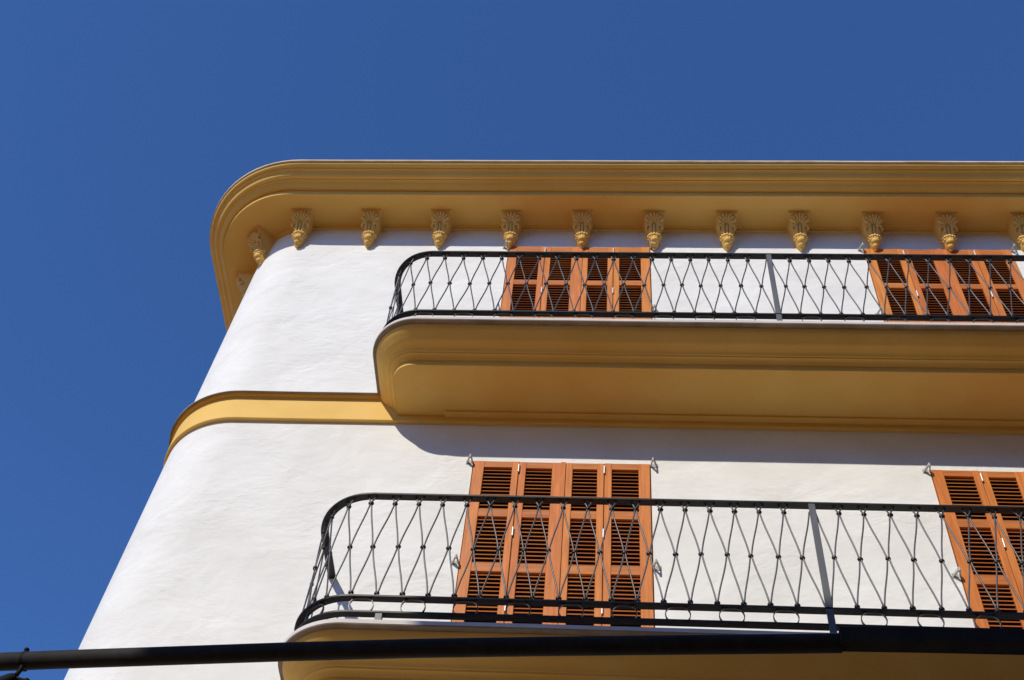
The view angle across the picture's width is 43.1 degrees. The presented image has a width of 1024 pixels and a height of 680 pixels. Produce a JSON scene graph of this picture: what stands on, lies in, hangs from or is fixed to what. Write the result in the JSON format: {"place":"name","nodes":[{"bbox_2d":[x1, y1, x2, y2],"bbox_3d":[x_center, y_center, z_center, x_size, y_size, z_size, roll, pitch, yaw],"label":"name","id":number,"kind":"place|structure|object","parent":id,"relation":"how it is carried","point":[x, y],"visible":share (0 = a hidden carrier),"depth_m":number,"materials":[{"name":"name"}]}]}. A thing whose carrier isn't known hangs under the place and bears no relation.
{"place":"outdoors","nodes":[
{"label":"outdoors","id":0,"kind":"place"},
{"bbox_2d":[0,627,1023,670],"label":"metal bar","id":1,"kind":"object","parent":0,"point":[933,640],"visible":1,"depth_m":5.03,"materials":[{"name":"black metal"}]},
{"bbox_2d":[0,647,29,679],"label":"cable","id":2,"kind":"object","parent":1,"relation":"attached to","point":[15,675],"visible":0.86,"depth_m":5.26,"materials":[{"name":"black rubber"}]},
{"bbox_2d":[0,0,1023,679],"label":"sky","id":3,"kind":"structure","parent":0,"point":[125,125],"materials":[{"name":"blue"}]},
{"bbox_2d":[64,160,1023,679],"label":"apartment building","id":4,"kind":"structure","parent":0,"point":[322,392],"depth_m":11.17,"materials":[{"name":"paint"}]},
{"bbox_2d":[465,471,653,626],"bbox_3d":[0.339,1.910,10.100,1.516,2.589,0.050,1,-54,4],"label":"window","id":5,"kind":"structure","parent":4,"relation":"in","point":[532,474],"depth_m":10.44,"materials":[{"name":"brown wood"}]},
{"bbox_2d":[511,257,651,318],"bbox_3d":[0.636,-0.132,12.919,1.516,2.602,0.050,1,-54,4],"label":"window","id":6,"kind":"structure","parent":4,"relation":"in","point":[568,260],"depth_m":13.42,"materials":[{"name":"brown wood"}]},
{"bbox_2d":[294,492,1023,632],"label":"balcony railing","id":7,"kind":"object","parent":4,"relation":"on","point":[829,610],"visible":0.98,"depth_m":8.80,"materials":[{"name":"black metal"}]},
{"bbox_2d":[383,251,1023,327],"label":"balcony railing","id":8,"kind":"object","parent":4,"relation":"on","point":[777,314],"visible":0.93,"depth_m":11.65,"materials":[{"name":"black metal"}]},
{"bbox_2d":[877,260,1023,315],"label":"window","id":9,"kind":"structure","parent":4,"relation":"in","point":[878,261],"depth_m":13.13,"materials":[{"name":"brown wood"}]},
{"bbox_2d":[945,480,1023,628],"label":"window","id":10,"kind":"structure","parent":4,"relation":"in","point":[947,481],"depth_m":10.33,"materials":[{"name":"brown wood"}]}
]}

